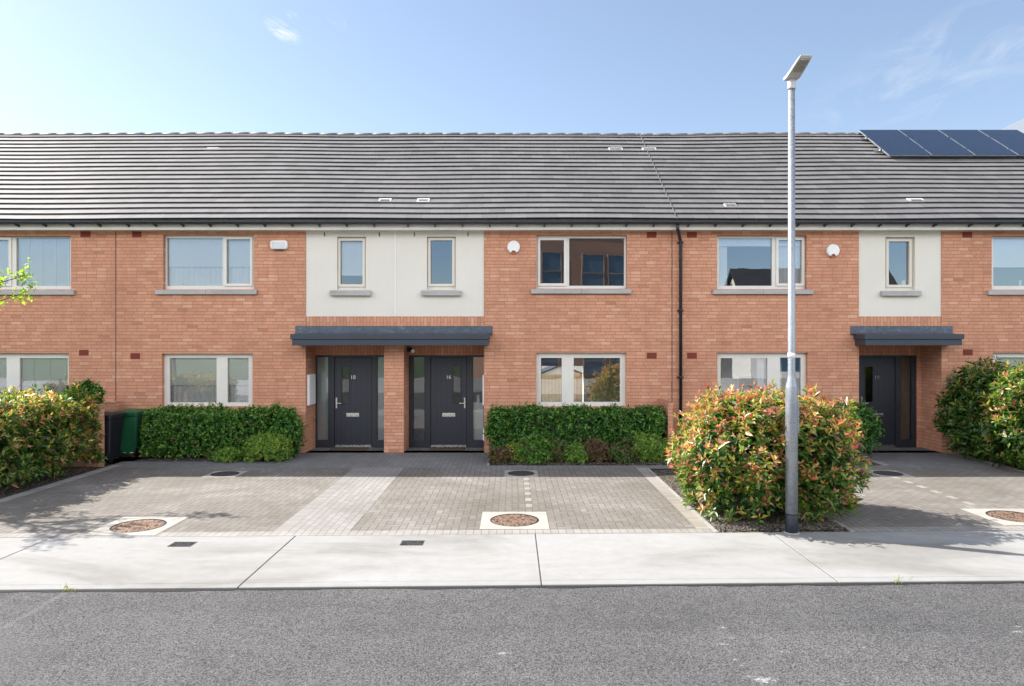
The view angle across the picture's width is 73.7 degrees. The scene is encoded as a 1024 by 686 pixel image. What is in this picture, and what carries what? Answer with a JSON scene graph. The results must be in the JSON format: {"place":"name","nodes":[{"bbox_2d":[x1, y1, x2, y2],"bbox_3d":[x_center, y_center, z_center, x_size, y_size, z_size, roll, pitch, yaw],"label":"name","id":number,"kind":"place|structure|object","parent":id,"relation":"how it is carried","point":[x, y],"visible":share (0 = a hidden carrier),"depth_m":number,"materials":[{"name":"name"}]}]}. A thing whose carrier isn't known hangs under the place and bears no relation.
{"place":"outdoors","nodes":[
{"label":"outdoors","id":0,"kind":"place"},
{"bbox_2d":[0,467,102,498],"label":"planting bed","id":1,"kind":"object","parent":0,"point":[11,490],"visible":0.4,"depth_m":12.08,"materials":[{"name":"soil"}]},
{"bbox_2d":[0,257,37,306],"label":"lime tree","id":2,"kind":"object","parent":1,"relation":"on","point":[21,273],"visible":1,"depth_m":11.25,"materials":[{"name":"green plant"}]},
{"bbox_2d":[0,382,106,489],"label":"photinia hedge","id":3,"kind":"object","parent":1,"relation":"on","point":[20,413],"visible":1,"depth_m":12.12,"materials":[{"name":"green plant"}]},
{"bbox_2d":[31,404,105,466],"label":"garden wall","id":4,"kind":"structure","parent":1,"relation":"on","point":[101,419],"depth_m":13.55,"materials":[{"name":"brick"}]},
{"bbox_2d":[135,452,295,460],"bbox_3d":[-6.320,2.434,14.680,3.160,0.062,1.100,0,0,0],"label":"planting bed","id":5,"kind":"object","parent":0,"point":[186,458],"visible":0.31,"depth_m":14.28,"materials":[{"name":"soil"}]},
{"bbox_2d":[138,401,276,459],"bbox_3d":[-6.482,1.863,14.633,2.922,1.189,1.226,0,0,0],"label":"hedge","id":6,"kind":"object","parent":5,"relation":"on","point":[159,433],"visible":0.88,"depth_m":14.27,"materials":[{"name":"green plant"}]},
{"bbox_2d":[207,446,249,462],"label":"shrub","id":7,"kind":"object","parent":5,"relation":"on","point":[225,454],"visible":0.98,"depth_m":13.99,"materials":[{"name":"green plant"}]},
{"bbox_2d":[253,401,307,446],"bbox_3d":[-4.996,1.847,14.724,1.175,1.215,1.011,0,0,0],"label":"shrub","id":8,"kind":"object","parent":5,"relation":"on","point":[285,421],"visible":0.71,"depth_m":14.45,"materials":[{"name":"green plant"}]},
{"bbox_2d":[283,435,300,456],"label":"shrub","id":9,"kind":"object","parent":5,"relation":"on","point":[295,444],"visible":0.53,"depth_m":14.51,"materials":[{"name":"green plant"}]},
{"bbox_2d":[0,583,1023,685],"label":"road","id":10,"kind":"structure","parent":0,"point":[938,634],"depth_m":5.74,"materials":[{"name":"grey asphalt"}]},
{"bbox_2d":[0,582,1023,592],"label":"road edge","id":11,"kind":"object","parent":10,"relation":"on","point":[159,590],"visible":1,"depth_m":6.88,"materials":[{"name":"grey concrete"}]},
{"bbox_2d":[0,447,1023,537],"bbox_3d":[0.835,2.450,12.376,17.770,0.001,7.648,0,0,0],"label":"driveway","id":12,"kind":"structure","parent":0,"point":[374,492],"depth_m":10.82,"materials":[{"name":"grey concrete"}]},
{"bbox_2d":[62,377,107,408],"bbox_3d":[-8.950,1.577,14.281,0.758,1.750,0.877,0,0,35],"label":"shrub","id":13,"kind":"object","parent":12,"relation":"on","point":[92,388],"visible":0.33,"depth_m":14.21,"materials":[{"name":"green plant"}]},
{"bbox_2d":[0,132,218,436],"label":"terraced house","id":14,"kind":"structure","parent":12,"relation":"on","point":[63,196],"depth_m":15.38,"materials":[{"name":"brick"}]},
{"bbox_2d":[0,353,68,398],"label":"window","id":15,"kind":"structure","parent":14,"relation":"in","point":[40,369],"depth_m":15.42,"materials":[{"name":"white glass"}]},
{"bbox_2d":[0,237,74,294],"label":"window","id":16,"kind":"structure","parent":14,"relation":"in","point":[50,257],"depth_m":15.42,"materials":[{"name":"clear glass"}]},
{"bbox_2d":[103,401,120,458],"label":"garden wall","id":17,"kind":"structure","parent":14,"relation":"attached to","point":[112,406],"depth_m":14.98,"materials":[{"name":"brick"}]},
{"bbox_2d":[104,412,125,462],"bbox_3d":[-8.430,1.950,14.175,0.544,1.000,0.670,0,0,0],"label":"wheelie bin","id":18,"kind":"object","parent":12,"relation":"on","point":[113,424],"visible":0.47,"depth_m":14.03,"materials":[{"name":"black plastic"}]},
{"bbox_2d":[114,409,150,456],"bbox_3d":[-8.250,1.950,14.845,0.544,1.000,0.670,0,0,0],"label":"wheelie bin","id":19,"kind":"object","parent":12,"relation":"on","point":[131,433],"visible":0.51,"depth_m":14.61,"materials":[{"name":"green plastic"}]},
{"bbox_2d":[83,517,188,535],"bbox_3d":[-5.000,2.486,9.140,0.920,0.089,0.920,0,0,0],"label":"manhole cover","id":20,"kind":"object","parent":12,"relation":"on","point":[138,526],"visible":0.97,"depth_m":9.09,"materials":[{"name":"concrete"}]},
{"bbox_2d":[202,471,246,476],"bbox_3d":[-5.360,2.486,12.750,0.620,0.089,0.620,0,0,0],"label":"manhole cover","id":21,"kind":"object","parent":12,"relation":"on","point":[225,473],"visible":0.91,"depth_m":12.70,"materials":[{"name":"metal"}]},
{"bbox_2d":[105,132,418,456],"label":"terraced house","id":22,"kind":"structure","parent":12,"relation":"on","point":[218,299],"depth_m":15.26,"materials":[{"name":"brick"}]},
{"bbox_2d":[155,235,256,293],"bbox_3d":[-6.812,-1.750,15.325,2.255,1.332,0.310,0,0,0],"label":"window","id":23,"kind":"structure","parent":22,"relation":"in","point":[192,261],"depth_m":15.43,"materials":[{"name":"clear glass"}]},
{"bbox_2d":[164,354,252,405],"bbox_3d":[-6.804,0.830,15.410,2.022,1.183,0.140,0,0,0],"label":"window","id":24,"kind":"structure","parent":22,"relation":"in","point":[227,379],"depth_m":15.43,"materials":[{"name":"clear glass"}]},
{"bbox_2d":[270,240,287,249],"bbox_3d":[-5.191,-2.176,15.201,0.384,0.214,0.074,0,0,0],"label":"alarm box","id":25,"kind":"object","parent":22,"relation":"attached to","point":[278,244],"visible":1,"depth_m":15.17,"materials":[{"name":"white plastic"}]},
{"bbox_2d":[307,374,315,405],"bbox_3d":[-4.577,1.060,15.580,0.059,0.690,0.500,0,0,0],"label":"meter box","id":26,"kind":"object","parent":22,"relation":"attached to","point":[311,389],"visible":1,"depth_m":15.48,"materials":[{"name":"white plastic"}]},
{"bbox_2d":[309,375,315,404],"bbox_3d":[-4.551,1.060,15.580,0.008,0.650,0.460,0,0,0],"label":"door","id":27,"kind":"structure","parent":26,"relation":"in","point":[312,379],"depth_m":15.56,"materials":[{"name":"plastic"}]},
{"bbox_2d":[330,237,370,295],"bbox_3d":[-3.595,-1.716,15.303,0.917,1.319,0.265,0,0,0],"label":"window","id":28,"kind":"structure","parent":22,"relation":"in","point":[351,250],"depth_m":15.34,"materials":[{"name":"white glass"}]},
{"bbox_2d":[335,357,371,445],"bbox_3d":[-3.731,1.381,16.012,0.863,2.088,0.108,0,0,0],"label":"door","id":29,"kind":"structure","parent":22,"relation":"in","point":[353,419],"depth_m":16.02,"materials":[{"name":"paint"}]},
{"bbox_2d":[290,326,492,344],"bbox_3d":[-2.634,-0.165,14.989,4.399,0.433,0.498,0,0,0],"label":"door canopy","id":30,"kind":"object","parent":22,"relation":"attached to","point":[390,335],"visible":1,"depth_m":14.77,"materials":[{"name":"grey metal"}]},
{"bbox_2d":[407,347,414,352],"bbox_3d":[-2.343,0.162,15.698,0.126,0.143,0.271,0,0,-41],"label":"porch light","id":31,"kind":"object","parent":22,"relation":"attached to","point":[411,350],"visible":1,"depth_m":15.63,"materials":[{"name":"black plastic"}]},
{"bbox_2d":[242,430,293,462],"bbox_3d":[-5.062,2.130,14.142,1.100,0.674,0.876,0,0,0],"label":"shrub","id":32,"kind":"object","parent":12,"relation":"on","point":[267,445],"visible":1,"depth_m":13.98,"materials":[{"name":"green plant"}]},
{"bbox_2d":[330,447,368,449],"bbox_3d":[-3.750,2.441,15.740,0.820,0.017,0.380,0,0,0],"label":"doormat","id":33,"kind":"object","parent":12,"relation":"on","point":[349,448],"visible":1,"depth_m":15.74,"materials":[{"name":"grey rubber"}]},
{"bbox_2d":[429,447,464,449],"bbox_3d":[-1.500,2.441,15.740,0.800,0.017,0.380,0,0,0],"label":"doormat","id":34,"kind":"object","parent":12,"relation":"on","point":[447,448],"visible":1,"depth_m":15.74,"materials":[{"name":"grey rubber"}]},
{"bbox_2d":[0,452,1023,532],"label":"kerb edging","id":35,"kind":"object","parent":12,"relation":"on","point":[31,491],"visible":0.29,"depth_m":11.69,"materials":[{"name":"concrete"}]},
{"bbox_2d":[480,512,549,528],"bbox_3d":[0.035,2.486,9.430,0.920,0.089,0.920,0,0,0],"label":"manhole cover","id":36,"kind":"object","parent":12,"relation":"on","point":[509,520],"visible":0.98,"depth_m":9.40,"materials":[{"name":"white concrete"}]},
{"bbox_2d":[504,470,537,476],"bbox_3d":[0.170,2.486,12.800,0.620,0.089,0.620,0,0,0],"label":"manhole cover","id":37,"kind":"object","parent":12,"relation":"on","point":[521,473],"visible":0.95,"depth_m":12.78,"materials":[{"name":"grey concrete"}]},
{"bbox_2d":[523,478,531,506],"bbox_3d":[0.255,2.473,11.270,0.100,0.054,2.200,0,0,0],"label":"bay marking","id":38,"kind":"object","parent":12,"relation":"on","point":[527,493],"visible":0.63,"depth_m":11.17,"materials":[{"name":"white paint"}]},
{"bbox_2d":[392,132,675,452],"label":"terraced house","id":39,"kind":"structure","parent":12,"relation":"on","point":[582,276],"depth_m":15.26,"materials":[{"name":"brick"}]},
{"bbox_2d":[421,237,460,295],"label":"window","id":40,"kind":"structure","parent":39,"relation":"in","point":[432,289],"depth_m":15.31,"materials":[{"name":"white plastic"}]},
{"bbox_2d":[431,357,466,445],"bbox_3d":[-1.486,1.381,16.012,0.840,2.088,0.108,0,0,0],"label":"door","id":41,"kind":"structure","parent":39,"relation":"in","point":[448,417],"depth_m":16.02,"materials":[{"name":"paint"}]},
{"bbox_2d":[473,402,483,439],"bbox_3d":[-0.797,1.928,16.210,0.240,1.044,0.180,0,0,0],"label":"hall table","id":42,"kind":"object","parent":39,"relation":"in","point":[478,416],"visible":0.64,"depth_m":16.12,"materials":[{"name":"white plastic"}]},
{"bbox_2d":[483,374,483,405],"bbox_3d":[-0.635,1.060,15.580,0.055,0.690,0.500,0,0,0],"label":"meter box","id":43,"kind":"object","parent":39,"relation":"attached to","point":[483,389],"visible":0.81,"depth_m":15.33,"materials":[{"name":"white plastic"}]},
{"bbox_2d":[507,241,519,254],"bbox_3d":[0.036,-2.127,15.207,0.284,0.304,0.065,0,0,0],"label":"alarm box","id":44,"kind":"object","parent":39,"relation":"attached to","point":[513,247],"visible":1,"depth_m":15.17,"materials":[{"name":"white plastic"}]},
{"bbox_2d":[531,236,630,293],"bbox_3d":[1.539,-1.754,15.292,2.227,1.311,0.245,0,0,0],"label":"window","id":45,"kind":"structure","parent":39,"relation":"in","point":[542,288],"depth_m":15.31,"materials":[{"name":"white plastic"}]},
{"bbox_2d":[536,353,625,405],"bbox_3d":[1.548,0.819,15.377,2.010,1.206,0.075,0,0,0],"label":"window","id":46,"kind":"structure","parent":39,"relation":"in","point":[567,359],"depth_m":15.34,"materials":[{"name":"white plastic"}]},
{"bbox_2d":[542,373,581,401],"bbox_3d":[3.220,2.000,28.486,10.540,1.500,0.092,0,0,0],"label":"garden fence","id":47,"kind":"object","parent":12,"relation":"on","point":[553,387],"visible":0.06,"depth_m":28.50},
{"bbox_2d":[640,132,952,452],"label":"terraced house","id":48,"kind":"structure","parent":12,"relation":"on","point":[879,222],"depth_m":15.27,"materials":[{"name":"brick"}]},
{"bbox_2d":[676,224,683,444],"bbox_3d":[3.705,-0.100,15.071,0.145,5.000,0.387,0,0,17],"label":"downpipe","id":49,"kind":"object","parent":48,"relation":"attached to","point":[680,310],"visible":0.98,"depth_m":15.14,"materials":[{"name":"black plastic"}]},
{"bbox_2d":[739,376,752,394],"bbox_3d":[5.615,1.630,16.440,0.350,1.660,0.040,0,0,0],"label":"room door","id":50,"kind":"structure","parent":48,"relation":"in","point":[746,381],"depth_m":16.42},
{"bbox_2d":[717,353,805,400],"bbox_3d":[5.593,0.822,15.409,2.016,1.212,0.137,0,0,0],"label":"window","id":51,"kind":"structure","parent":48,"relation":"in","point":[772,359],"depth_m":15.34,"materials":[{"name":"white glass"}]},
{"bbox_2d":[712,236,813,293],"bbox_3d":[5.589,-1.746,15.325,2.231,1.316,0.309,0,0,0],"label":"window","id":52,"kind":"structure","parent":48,"relation":"in","point":[779,244],"depth_m":15.35,"materials":[{"name":"white glass"}]},
{"bbox_2d":[826,244,839,257],"bbox_3d":[7.150,-2.050,15.207,0.284,0.304,0.065,0,0,0],"label":"alarm box","id":53,"kind":"object","parent":48,"relation":"attached to","point":[832,250],"visible":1,"depth_m":15.17,"materials":[{"name":"white plastic"}]},
{"bbox_2d":[860,357,894,445],"bbox_3d":[8.576,1.381,16.012,0.822,2.088,0.108,0,0,0],"label":"door","id":54,"kind":"structure","parent":48,"relation":"in","point":[883,368],"depth_m":16.02,"materials":[{"name":"paint"}]},
{"bbox_2d":[881,238,921,295],"bbox_3d":[8.666,-1.709,15.292,0.884,1.318,0.245,0,0,0],"label":"window","id":55,"kind":"structure","parent":48,"relation":"in","point":[909,286],"depth_m":15.31,"materials":[{"name":"white plastic"}]},
{"bbox_2d":[850,326,963,344],"bbox_3d":[8.692,-0.165,14.989,2.274,0.433,0.498,0,0,0],"label":"door canopy","id":56,"kind":"object","parent":48,"relation":"attached to","point":[904,335],"visible":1,"depth_m":14.77,"materials":[{"name":"grey metal"}]},
{"bbox_2d":[868,470,913,476],"bbox_3d":[7.050,2.486,12.800,0.620,0.089,0.620,0,0,0],"label":"manhole cover","id":57,"kind":"object","parent":12,"relation":"on","point":[887,473],"visible":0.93,"depth_m":12.78,"materials":[{"name":"grey metal"}]},
{"bbox_2d":[892,477,975,504],"bbox_3d":[6.980,2.473,11.420,0.100,0.054,2.200,0,0,0],"label":"bay marking","id":58,"kind":"object","parent":12,"relation":"on","point":[952,497],"visible":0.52,"depth_m":11.24,"materials":[{"name":"white paint"}]},
{"bbox_2d":[854,132,1023,452],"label":"terraced house","id":59,"kind":"structure","parent":12,"relation":"on","point":[979,200],"depth_m":15.24,"materials":[{"name":"brick"}]},
{"bbox_2d":[859,130,930,155],"bbox_3d":[10.162,-5.370,18.361,1.265,0.108,1.900,0,36,0],"label":"solar panel","id":60,"kind":"object","parent":59,"relation":"attached to","point":[893,142],"visible":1,"depth_m":18.22,"materials":[{"name":"glass"}]},
{"bbox_2d":[899,130,973,155],"bbox_3d":[11.277,-5.370,18.361,1.265,0.108,1.900,0,36,0],"label":"solar panel","id":61,"kind":"object","parent":59,"relation":"attached to","point":[935,142],"visible":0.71,"depth_m":18.22,"materials":[{"name":"glass"}]},
{"bbox_2d":[939,130,1017,155],"bbox_3d":[12.393,-5.370,18.361,1.265,0.108,1.900,0,36,0],"label":"solar panel","id":62,"kind":"object","parent":59,"relation":"attached to","point":[976,142],"visible":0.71,"depth_m":18.22,"materials":[{"name":"glass"}]},
{"bbox_2d":[979,130,1023,155],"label":"solar panel","id":63,"kind":"object","parent":59,"relation":"attached to","point":[1012,140],"visible":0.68,"depth_m":18.52,"materials":[{"name":"glass"}]},
{"bbox_2d":[987,237,1023,294],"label":"window","id":64,"kind":"structure","parent":59,"relation":"in","point":[1006,251],"depth_m":15.43,"materials":[{"name":"white glass"}]},
{"bbox_2d":[993,353,1023,370],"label":"window","id":65,"kind":"structure","parent":59,"relation":"in","point":[1010,357],"depth_m":15.43,"materials":[{"name":"white glass"}]},
{"bbox_2d":[962,509,1023,530],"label":"manhole cover","id":66,"kind":"object","parent":12,"relation":"on","point":[1010,517],"visible":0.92,"depth_m":9.67,"materials":[{"name":"white concrete"}]},
{"bbox_2d":[0,530,1023,590],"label":"pavement","id":67,"kind":"structure","parent":0,"point":[223,562],"depth_m":7.69,"materials":[{"name":"concrete"}]},
{"bbox_2d":[167,542,196,546],"bbox_3d":[-4.011,2.471,8.307,0.280,0.057,0.200,0,0,0],"label":"drain cover","id":68,"kind":"object","parent":67,"relation":"on","point":[181,544],"visible":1,"depth_m":8.28,"materials":[{"name":"grey metal"}]},
{"bbox_2d":[400,540,424,544],"bbox_3d":[-1.222,2.471,8.363,0.280,0.057,0.200,0,0,0],"label":"drain cover","id":69,"kind":"object","parent":67,"relation":"on","point":[412,542],"visible":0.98,"depth_m":8.37,"materials":[{"name":"grey metal"}]},
{"bbox_2d":[783,55,811,534],"bbox_3d":[3.612,-0.495,8.648,0.200,6.089,0.545,0,0,0],"label":"street lamp","id":70,"kind":"object","parent":67,"relation":"on","point":[796,71],"visible":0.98,"depth_m":8.78,"materials":[{"name":"metal"}]},
{"bbox_2d":[798,401,798,432],"bbox_3d":[3.688,0.951,8.820,0.032,0.413,0.083,0,0,0],"label":"access door","id":71,"kind":"structure","parent":70,"relation":"in","point":[798,401],"depth_m":8.78,"materials":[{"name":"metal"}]},
{"bbox_2d":[0,0,1023,132],"label":"sky","id":72,"kind":"structure","parent":0,"point":[67,66],"materials":[{"name":"blue"}]},
{"bbox_2d":[542,366,582,401],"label":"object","id":73,"kind":"structure","parent":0,"point":[551,370],"depth_m":30.50,"materials":[{"name":"wood"}]},
{"bbox_2d":[542,366,582,372],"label":"white house","id":74,"kind":"structure","parent":0,"point":[579,368],"depth_m":40.00,"materials":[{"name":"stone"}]},
{"bbox_2d":[490,455,879,464],"bbox_3d":[3.515,2.434,14.450,7.970,0.062,1.560,0,0,0],"label":"planting bed","id":75,"kind":"object","parent":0,"point":[656,462],"visible":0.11,"depth_m":13.79,"materials":[{"name":"soil"}]},
{"bbox_2d":[487,444,515,463],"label":"plant","id":76,"kind":"object","parent":75,"relation":"on","point":[502,453],"visible":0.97,"depth_m":13.83,"materials":[{"name":"brown plant"}]},
{"bbox_2d":[506,439,525,462],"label":"plant","id":77,"kind":"object","parent":75,"relation":"on","point":[513,445],"visible":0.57,"depth_m":13.89,"materials":[{"name":"green plant"}]},
{"bbox_2d":[515,432,555,465],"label":"plant","id":78,"kind":"object","parent":75,"relation":"on","point":[533,450],"visible":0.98,"depth_m":13.78,"materials":[{"name":"green plant"}]},
{"bbox_2d":[545,437,571,462],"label":"plant","id":79,"kind":"object","parent":75,"relation":"on","point":[556,452],"visible":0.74,"depth_m":13.86,"materials":[{"name":"green plant"}]},
{"bbox_2d":[483,401,667,454],"bbox_3d":[1.365,1.882,14.652,3.994,1.261,1.114,0,0,0],"label":"hedge","id":80,"kind":"object","parent":75,"relation":"on","point":[514,421],"visible":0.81,"depth_m":14.32,"materials":[{"name":"green plant"}]},
{"bbox_2d":[562,441,592,464],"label":"plant","id":81,"kind":"object","parent":75,"relation":"on","point":[578,453],"visible":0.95,"depth_m":13.80,"materials":[{"name":"green plant"}]},
{"bbox_2d":[581,438,616,463],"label":"plant","id":82,"kind":"object","parent":75,"relation":"on","point":[599,452],"visible":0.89,"depth_m":13.87,"materials":[{"name":"brown plant"}]},
{"bbox_2d":[605,437,642,463],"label":"plant","id":83,"kind":"object","parent":75,"relation":"on","point":[621,450],"visible":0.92,"depth_m":13.81,"materials":[{"name":"green plant"}]},
{"bbox_2d":[627,430,670,462],"bbox_3d":[2.766,2.114,14.037,0.981,0.703,0.769,0,0,21],"label":"plant","id":84,"kind":"object","parent":75,"relation":"on","point":[648,446],"visible":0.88,"depth_m":13.87,"materials":[{"name":"green plant"}]},
{"bbox_2d":[659,399,672,457],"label":"garden wall","id":85,"kind":"structure","parent":75,"relation":"on","point":[668,407],"depth_m":14.32,"materials":[{"name":"brick"}]},
{"bbox_2d":[826,400,884,457],"bbox_3d":[7.207,1.812,14.500,1.176,1.274,1.160,0,0,0],"label":"shrub","id":86,"kind":"object","parent":75,"relation":"on","point":[868,419],"visible":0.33,"depth_m":14.19,"materials":[{"name":"green plant"}]},
{"bbox_2d":[652,470,847,532],"bbox_3d":[3.540,2.434,11.067,1.800,0.062,4.466,0,0,0],"label":"planting bed","id":87,"kind":"object","parent":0,"point":[668,478],"visible":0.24,"depth_m":9.52,"materials":[{"name":"soil"}]},
{"bbox_2d":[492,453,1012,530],"bbox_3d":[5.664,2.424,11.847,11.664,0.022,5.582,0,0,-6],"label":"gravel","id":88,"kind":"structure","parent":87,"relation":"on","point":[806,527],"depth_m":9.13,"materials":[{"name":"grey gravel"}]},
{"bbox_2d":[664,378,872,525],"bbox_3d":[3.629,1.506,9.759,2.906,2.060,2.463,0,0,0],"label":"photinia bush","id":89,"kind":"object","parent":87,"relation":"on","point":[734,448],"visible":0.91,"depth_m":9.13,"materials":[{"name":"green plant"}]},
{"bbox_2d":[958,453,1023,468],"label":"planting bed","id":90,"kind":"object","parent":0,"point":[1006,464],"visible":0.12,"depth_m":14.02,"materials":[{"name":"soil"}]},
{"bbox_2d":[930,356,1023,462],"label":"photinia bush","id":91,"kind":"object","parent":90,"relation":"on","point":[960,410],"visible":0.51,"depth_m":14.14,"materials":[{"name":"green plant"}]},
{"bbox_2d":[973,360,1023,470],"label":"photinia bush","id":92,"kind":"object","parent":90,"relation":"on","point":[1003,404],"visible":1,"depth_m":12.93,"materials":[{"name":"green plant"}]},
{"bbox_2d":[1001,119,1023,131],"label":"cloud","id":93,"kind":"structure","parent":0,"point":[1018,125],"depth_m":34.23,"materials":[{"name":"white"}]}
]}

